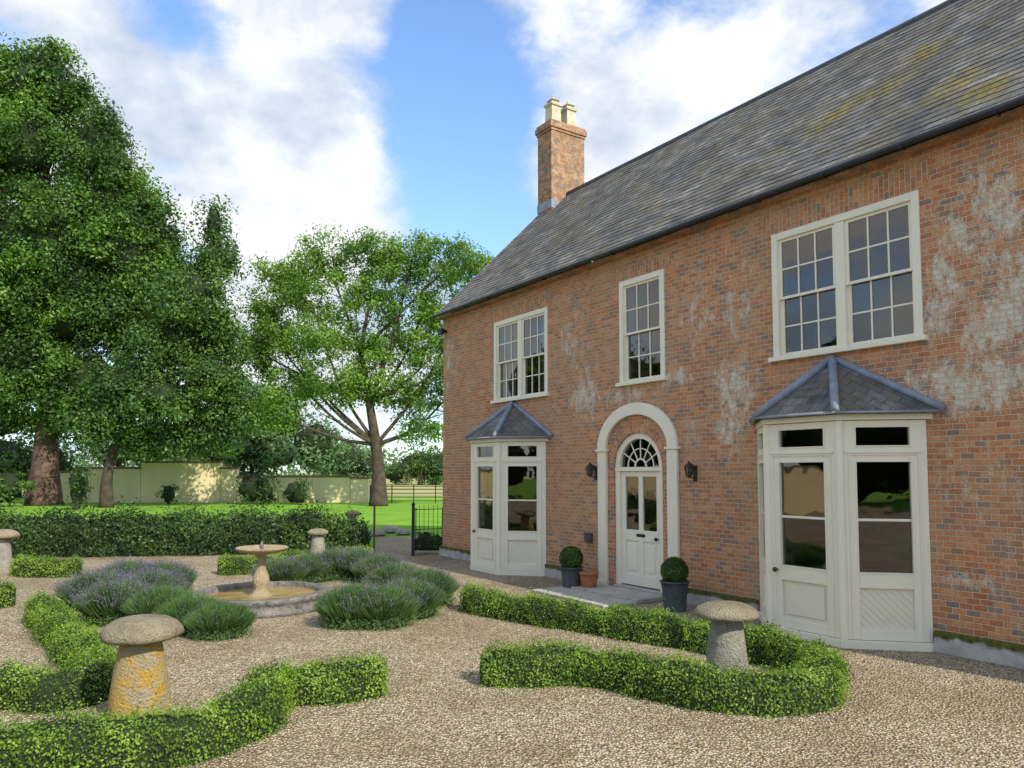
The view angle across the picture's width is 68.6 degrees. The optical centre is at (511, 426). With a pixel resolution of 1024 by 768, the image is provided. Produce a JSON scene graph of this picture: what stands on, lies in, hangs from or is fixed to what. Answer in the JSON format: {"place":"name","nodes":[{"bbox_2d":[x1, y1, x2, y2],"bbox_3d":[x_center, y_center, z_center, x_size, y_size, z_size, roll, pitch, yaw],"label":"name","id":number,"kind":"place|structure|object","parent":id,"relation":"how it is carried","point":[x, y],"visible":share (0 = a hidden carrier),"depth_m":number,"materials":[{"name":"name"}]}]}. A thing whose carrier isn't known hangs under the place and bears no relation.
{"place":"outdoors","nodes":[
{"label":"outdoors","id":0,"kind":"place"},
{"bbox_2d":[0,473,442,550],"bbox_3d":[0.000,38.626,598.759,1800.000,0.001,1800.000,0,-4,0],"label":"ground","id":1,"kind":"structure","parent":0,"point":[398,514],"depth_m":41.60,"materials":[{"name":"green plant"}]},
{"bbox_2d":[0,471,36,506],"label":"garden shrub","id":2,"kind":"object","parent":1,"relation":"on","point":[12,485],"visible":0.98,"depth_m":43.46,"materials":[{"name":"green plant"}]},
{"bbox_2d":[0,433,93,497],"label":"background tree","id":3,"kind":"object","parent":1,"relation":"on","point":[15,457],"visible":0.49,"depth_m":59.53,"materials":[{"name":"green plant"}]},
{"bbox_2d":[64,464,95,509],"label":"garden shrub","id":4,"kind":"object","parent":1,"relation":"on","point":[78,481],"visible":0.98,"depth_m":39.81,"materials":[{"name":"green plant"}]},
{"bbox_2d":[0,32,198,505],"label":"yew tree","id":5,"kind":"object","parent":1,"relation":"on","point":[85,260],"visible":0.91,"depth_m":45.10,"materials":[{"name":"green plant"}]},
{"bbox_2d":[72,416,228,466],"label":"background tree","id":6,"kind":"object","parent":1,"relation":"on","point":[99,457],"visible":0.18,"depth_m":78.21,"materials":[{"name":"green plant"}]},
{"bbox_2d":[37,193,267,507],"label":"evergreen tree","id":7,"kind":"object","parent":1,"relation":"on","point":[143,388],"visible":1,"depth_m":42.14,"materials":[{"name":"green plant"}]},
{"bbox_2d":[154,484,179,504],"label":"garden shrub","id":8,"kind":"object","parent":1,"relation":"on","point":[168,493],"visible":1,"depth_m":46.59,"materials":[{"name":"green plant"}]},
{"bbox_2d":[29,461,369,502],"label":"garden wall","id":9,"kind":"structure","parent":1,"relation":"on","point":[194,481],"depth_m":49.85,"materials":[{"name":"beige paint"}]},
{"bbox_2d":[20,445,442,478],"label":"distant woodland","id":10,"kind":"object","parent":1,"relation":"on","point":[292,470],"visible":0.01,"depth_m":240.13,"materials":[{"name":"green plant"}]},
{"bbox_2d":[232,472,284,504],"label":"garden shrub","id":11,"kind":"object","parent":1,"relation":"on","point":[256,487],"visible":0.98,"depth_m":46.64,"materials":[{"name":"green plant"}]},
{"bbox_2d":[172,361,352,474],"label":"background tree","id":12,"kind":"object","parent":1,"relation":"on","point":[261,454],"visible":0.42,"depth_m":60.22,"materials":[{"name":"green plant"}]},
{"bbox_2d":[281,477,312,504],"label":"garden shrub","id":13,"kind":"object","parent":1,"relation":"on","point":[294,492],"visible":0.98,"depth_m":46.74,"materials":[{"name":"green plant"}]},
{"bbox_2d":[295,435,388,482],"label":"background tree","id":14,"kind":"object","parent":1,"relation":"on","point":[357,459],"visible":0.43,"depth_m":93.68,"materials":[{"name":"green plant"}]},
{"bbox_2d":[345,510,359,522],"bbox_3d":[-4.905,3.017,23.106,0.502,0.850,0.502,-3,-4,38],"label":"staddle stone","id":15,"kind":"object","parent":1,"relation":"on","point":[354,513],"visible":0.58,"depth_m":22.96,"materials":[{"name":"grey stone"}]},
{"bbox_2d":[226,218,493,505],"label":"spreading tree","id":16,"kind":"object","parent":1,"relation":"on","point":[291,284],"visible":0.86,"depth_m":44.71,"materials":[{"name":"green plant"}]},
{"bbox_2d":[370,529,385,535],"bbox_3d":[-4.211,3.345,23.628,0.533,0.208,0.520,0,-4,0],"label":"rock","id":17,"kind":"object","parent":1,"relation":"on","point":[378,532],"visible":0.84,"depth_m":23.45,"materials":[{"name":"grey stone"}]},
{"bbox_2d":[381,525,398,532],"bbox_3d":[-4.012,3.393,24.806,0.658,0.256,0.651,0,-4,0],"label":"rock","id":18,"kind":"object","parent":1,"relation":"on","point":[390,529],"visible":0.8,"depth_m":24.57,"materials":[{"name":"grey stone"}]},
{"bbox_2d":[395,528,410,534],"bbox_3d":[-3.473,3.369,24.023,0.531,0.208,0.526,0,-4,0],"label":"rock","id":19,"kind":"object","parent":1,"relation":"on","point":[403,531],"visible":1,"depth_m":23.82,"materials":[{"name":"grey stone"}]},
{"bbox_2d":[369,485,442,502],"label":"wooden fence","id":20,"kind":"object","parent":1,"relation":"on","point":[413,493],"visible":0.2,"depth_m":48.82,"materials":[{"name":"wood"}]},
{"bbox_2d":[384,447,442,484],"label":"background tree","id":21,"kind":"object","parent":1,"relation":"on","point":[420,467],"visible":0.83,"depth_m":119.28,"materials":[{"name":"green plant"}]},
{"bbox_2d":[430,0,1023,669],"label":"brick house","id":22,"kind":"structure","parent":1,"relation":"on","point":[786,318],"depth_m":10.37,"materials":[{"name":"brick"}]},
{"bbox_2d":[438,328,446,334],"bbox_3d":[-1.667,-2.285,18.120,0.188,0.140,0.180,2,-4,-34],"label":"security light","id":23,"kind":"object","parent":22,"relation":"attached to","point":[441,331],"visible":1,"depth_m":18.05,"materials":[{"name":"black metal"}]},
{"bbox_2d":[464,401,552,575],"bbox_3d":[-0.319,1.195,15.321,0.913,3.485,2.822,2,-4,-34],"label":"bay window","id":24,"kind":"structure","parent":22,"relation":"in","point":[508,451],"depth_m":14.71,"materials":[{"name":"beige paint"}]},
{"bbox_2d":[490,306,549,403],"bbox_3d":[0.173,-1.424,15.491,0.175,1.766,2.059,2,-4,-34],"label":"window","id":25,"kind":"structure","parent":22,"relation":"in","point":[520,341],"depth_m":15.43,"materials":[{"name":"beige paint"}]},
{"bbox_2d":[583,532,592,541],"bbox_3d":[1.361,1.975,13.393,0.078,0.160,0.180,2,-4,-34],"label":"meter box","id":26,"kind":"object","parent":22,"relation":"attached to","point":[588,537],"visible":1,"depth_m":13.34,"materials":[{"name":"grey metal"}]},
{"bbox_2d":[585,463,596,479],"bbox_3d":[1.407,0.788,13.278,0.213,0.317,0.168,2,-4,-34],"label":"wall lantern","id":27,"kind":"object","parent":22,"relation":"attached to","point":[590,468],"depth_m":13.25,"materials":[{"name":"black metal"}]},
{"bbox_2d":[621,471,659,589],"bbox_3d":[2.128,1.693,12.434,0.125,1.898,0.936,2,-4,-34],"label":"front door","id":28,"kind":"structure","parent":22,"relation":"in","point":[640,489],"depth_m":12.44,"materials":[{"name":"beige paint"}]},
{"bbox_2d":[615,269,667,386],"bbox_3d":[2.169,-1.614,12.490,0.175,1.811,1.172,2,-4,-34],"label":"window","id":29,"kind":"structure","parent":22,"relation":"in","point":[641,298],"depth_m":12.53,"materials":[{"name":"beige paint"}]},
{"bbox_2d":[684,461,696,480],"bbox_3d":[2.699,0.673,11.336,0.213,0.317,0.168,2,-4,-34],"label":"wall lantern","id":30,"kind":"object","parent":22,"relation":"attached to","point":[690,469],"depth_m":11.31,"materials":[{"name":"black metal"}]},
{"bbox_2d":[768,190,927,362],"bbox_3d":[4.166,-1.812,9.491,0.175,1.765,2.129,2,-4,-34],"label":"window","id":31,"kind":"structure","parent":22,"relation":"in","point":[851,280],"depth_m":9.41,"materials":[{"name":"beige paint"}]},
{"bbox_2d":[749,355,946,651],"bbox_3d":[3.773,0.819,9.174,0.913,3.484,2.674,2,-4,-34],"label":"bay window","id":32,"kind":"structure","parent":22,"relation":"in","point":[845,558],"depth_m":8.66,"materials":[{"name":"beige paint"}]},
{"bbox_2d":[375,537,416,551],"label":"garden path","id":33,"kind":"structure","parent":0,"point":[395,544],"depth_m":20.73,"materials":[{"name":"grey stone"}]},
{"bbox_2d":[0,0,945,472],"label":"sky","id":34,"kind":"structure","parent":0,"point":[395,116],"materials":[{"name":"blue"}]},
{"bbox_2d":[0,551,1023,767],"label":"gravel court","id":35,"kind":"object","parent":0,"point":[461,570],"depth_m":6.30,"materials":[{"name":"beige gravel"}]},
{"bbox_2d":[0,577,16,608],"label":"box hedge","id":36,"kind":"object","parent":35,"relation":"on","point":[8,592],"visible":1,"depth_m":11.15,"materials":[{"name":"green plant"}]},
{"bbox_2d":[0,529,19,568],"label":"staddle stone","id":37,"kind":"object","parent":35,"relation":"on","point":[6,535],"visible":0.95,"depth_m":15.64,"materials":[{"name":"beige stone"}]},
{"bbox_2d":[6,552,84,577],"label":"box hedge","id":38,"kind":"object","parent":35,"relation":"on","point":[28,566],"visible":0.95,"depth_m":14.29,"materials":[{"name":"green plant"}]},
{"bbox_2d":[0,588,118,714],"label":"box hedge","id":39,"kind":"object","parent":35,"relation":"on","point":[84,657],"visible":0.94,"depth_m":6.55,"materials":[{"name":"green plant"}]},
{"bbox_2d":[52,565,128,612],"bbox_3d":[-6.142,2.386,11.134,1.237,0.661,1.269,0,-4,0],"label":"lavender bush","id":40,"kind":"object","parent":35,"relation":"on","point":[75,583],"visible":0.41,"depth_m":10.89,"materials":[{"name":"plant"}]},
{"bbox_2d":[68,573,159,626],"bbox_3d":[-5.301,2.312,10.103,1.178,0.685,1.209,-2,-4,34],"label":"lavender bush","id":41,"kind":"object","parent":35,"relation":"on","point":[97,604],"visible":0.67,"depth_m":9.79,"materials":[{"name":"green plant"}]},
{"bbox_2d":[94,554,155,574],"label":"lavender bush","id":42,"kind":"object","parent":35,"relation":"on","point":[124,566],"visible":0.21,"depth_m":12.16,"materials":[{"name":"green plant"}]},
{"bbox_2d":[99,614,184,719],"bbox_3d":[-2.992,1.970,6.060,0.622,0.860,0.622,2,-4,-29],"label":"staddle stone","id":43,"kind":"object","parent":35,"relation":"on","point":[139,674],"visible":0.91,"depth_m":5.90,"materials":[{"name":"beige stone"}]},
{"bbox_2d":[120,564,193,590],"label":"lavender bush","id":44,"kind":"object","parent":35,"relation":"on","point":[155,577],"visible":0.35,"depth_m":11.08,"materials":[{"name":"green plant"}]},
{"bbox_2d":[118,578,204,615],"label":"lavender bush","id":45,"kind":"object","parent":35,"relation":"on","point":[146,602],"visible":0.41,"depth_m":9.64,"materials":[{"name":"green plant"}]},
{"bbox_2d":[129,556,200,591],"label":"lavender bush","id":46,"kind":"object","parent":35,"relation":"on","point":[188,573],"visible":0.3,"depth_m":12.24,"materials":[{"name":"green plant"}]},
{"bbox_2d":[0,494,371,558],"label":"tall hedge","id":47,"kind":"object","parent":35,"relation":"on","point":[69,534],"visible":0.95,"depth_m":18.07,"materials":[{"name":"green plant"}]},
{"bbox_2d":[151,587,222,637],"bbox_3d":[-4.031,2.326,9.477,1.004,0.573,1.006,2,-4,-28],"label":"lavender bush","id":48,"kind":"object","parent":35,"relation":"on","point":[176,609],"visible":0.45,"depth_m":9.31,"materials":[{"name":"green plant"}]},
{"bbox_2d":[0,646,389,767],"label":"box hedge","id":49,"kind":"object","parent":35,"relation":"on","point":[253,708],"visible":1,"depth_m":5.20,"materials":[{"name":"green plant"}]},
{"bbox_2d":[180,596,257,642],"bbox_3d":[-3.584,2.330,9.189,0.945,0.524,0.947,-2,-4,34],"label":"lavender bush","id":50,"kind":"object","parent":35,"relation":"on","point":[216,621],"visible":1,"depth_m":8.98,"materials":[{"name":"green plant"}]},
{"bbox_2d":[189,541,329,618],"bbox_3d":[-3.756,2.198,11.234,2.042,0.975,2.042,0,-4,0],"label":"fountain","id":51,"kind":"object","parent":35,"relation":"on","point":[263,595],"visible":0.87,"depth_m":11.12,"materials":[{"name":"stone"}]},
{"bbox_2d":[246,555,311,581],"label":"lavender bush","id":52,"kind":"object","parent":35,"relation":"on","point":[279,569],"visible":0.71,"depth_m":13.04,"materials":[{"name":"green plant"}]},
{"bbox_2d":[217,542,372,575],"bbox_3d":[-4.420,2.737,15.695,3.423,0.471,0.686,3,-5,-41],"label":"box hedge","id":53,"kind":"object","parent":35,"relation":"on","point":[228,564],"visible":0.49,"depth_m":14.70,"materials":[{"name":"green plant"}]},
{"bbox_2d":[286,550,333,583],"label":"lavender bush","id":54,"kind":"object","parent":35,"relation":"on","point":[319,571],"visible":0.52,"depth_m":13.59,"materials":[{"name":"green plant"}]},
{"bbox_2d":[307,528,327,554],"bbox_3d":[-4.145,2.592,15.988,0.442,0.830,0.441,3,-5,-42],"label":"staddle stone","id":55,"kind":"object","parent":35,"relation":"on","point":[317,540],"visible":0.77,"depth_m":15.87,"materials":[{"name":"beige stone"}]},
{"bbox_2d":[309,544,353,581],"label":"lavender bush","id":56,"kind":"object","parent":35,"relation":"on","point":[331,555],"visible":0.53,"depth_m":13.89,"materials":[{"name":"green plant"}]},
{"bbox_2d":[311,577,379,631],"bbox_3d":[-2.103,2.309,9.867,1.125,0.658,1.138,0,-4,0],"label":"lavender bush","id":57,"kind":"object","parent":35,"relation":"on","point":[334,612],"visible":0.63,"depth_m":9.56,"materials":[{"name":"green plant"}]},
{"bbox_2d":[333,544,379,581],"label":"lavender bush","id":58,"kind":"object","parent":35,"relation":"on","point":[346,572],"visible":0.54,"depth_m":13.88,"materials":[{"name":"green plant"}]},
{"bbox_2d":[373,502,375,551],"bbox_3d":[-3.346,2.477,18.227,0.066,1.280,0.066,0,-4,0],"label":"gate post","id":59,"kind":"object","parent":35,"relation":"on","point":[374,509],"visible":0.88,"depth_m":18.21,"materials":[{"name":"black metal"}]},
{"bbox_2d":[348,549,410,583],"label":"lavender bush","id":60,"kind":"object","parent":35,"relation":"on","point":[363,566],"visible":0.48,"depth_m":13.48,"materials":[{"name":"green plant"}]},
{"bbox_2d":[343,579,425,631],"bbox_3d":[-1.716,2.324,9.873,1.198,0.628,1.184,0,-4,4],"label":"lavender bush","id":61,"kind":"object","parent":35,"relation":"on","point":[390,608],"visible":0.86,"depth_m":9.56,"materials":[{"name":"green plant"}]},
{"bbox_2d":[360,558,427,587],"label":"lavender bush","id":62,"kind":"object","parent":35,"relation":"on","point":[380,574],"visible":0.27,"depth_m":11.85,"materials":[{"name":"green plant"}]},
{"bbox_2d":[411,502,414,555],"bbox_3d":[-2.372,2.454,18.010,0.104,1.300,0.104,0,-4,0],"label":"gate post","id":63,"kind":"object","parent":35,"relation":"on","point":[413,532],"visible":1,"depth_m":17.98,"materials":[{"name":"black metal"}]},
{"bbox_2d":[415,505,442,550],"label":"iron gate","id":64,"kind":"structure","parent":63,"relation":"attached to","point":[428,509],"depth_m":18.28,"materials":[{"name":"black metal"}]},
{"bbox_2d":[380,575,447,621],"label":"lavender bush","id":65,"kind":"object","parent":35,"relation":"on","point":[432,598],"visible":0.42,"depth_m":10.31,"materials":[{"name":"green plant"}]},
{"bbox_2d":[388,563,459,607],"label":"lavender bush","id":66,"kind":"object","parent":35,"relation":"on","point":[441,578],"visible":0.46,"depth_m":11.31,"materials":[{"name":"green plant"}]},
{"bbox_2d":[416,530,442,550],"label":"corner shrub","id":67,"kind":"object","parent":35,"relation":"on","point":[433,543],"visible":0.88,"depth_m":18.25,"materials":[{"name":"green plant"}]},
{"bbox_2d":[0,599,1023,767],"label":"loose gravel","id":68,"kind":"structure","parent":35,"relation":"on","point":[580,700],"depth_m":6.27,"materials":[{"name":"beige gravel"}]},
{"bbox_2d":[532,583,662,607],"bbox_3d":[1.362,2.706,12.126,1.270,0.070,1.860,2,-4,-34],"label":"doorstep","id":69,"kind":"object","parent":35,"relation":"on","point":[600,595],"visible":0.88,"depth_m":11.89,"materials":[{"name":"stone"}]},
{"bbox_2d":[559,546,583,587],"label":"potted topiary","id":70,"kind":"object","parent":69,"relation":"on","point":[571,561],"visible":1,"depth_m":12.70,"materials":[{"name":"green plant"}]},
{"bbox_2d":[579,571,598,587],"bbox_3d":[1.300,2.613,12.668,0.340,0.310,0.340,0,-4,0],"label":"flower pot","id":71,"kind":"object","parent":69,"relation":"on","point":[588,579],"visible":0.81,"depth_m":12.55,"materials":[{"name":"ceramic"}]},
{"bbox_2d":[455,579,857,718],"bbox_3d":[0.622,2.250,8.169,5.748,0.516,3.070,-3,-5,41],"label":"box hedge","id":72,"kind":"object","parent":35,"relation":"on","point":[812,680],"visible":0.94,"depth_m":6.98,"materials":[{"name":"green plant"}]},
{"bbox_2d":[660,556,689,611],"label":"potted topiary","id":73,"kind":"object","parent":35,"relation":"on","point":[674,573],"visible":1,"depth_m":10.74,"materials":[{"name":"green plant"}]},
{"bbox_2d":[693,600,758,672],"bbox_3d":[2.018,2.061,7.064,0.602,0.800,0.602,0,-4,-7],"label":"staddle stone","id":74,"kind":"object","parent":35,"relation":"on","point":[726,643],"visible":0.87,"depth_m":6.91,"materials":[{"name":"grey stone"}]}
]}

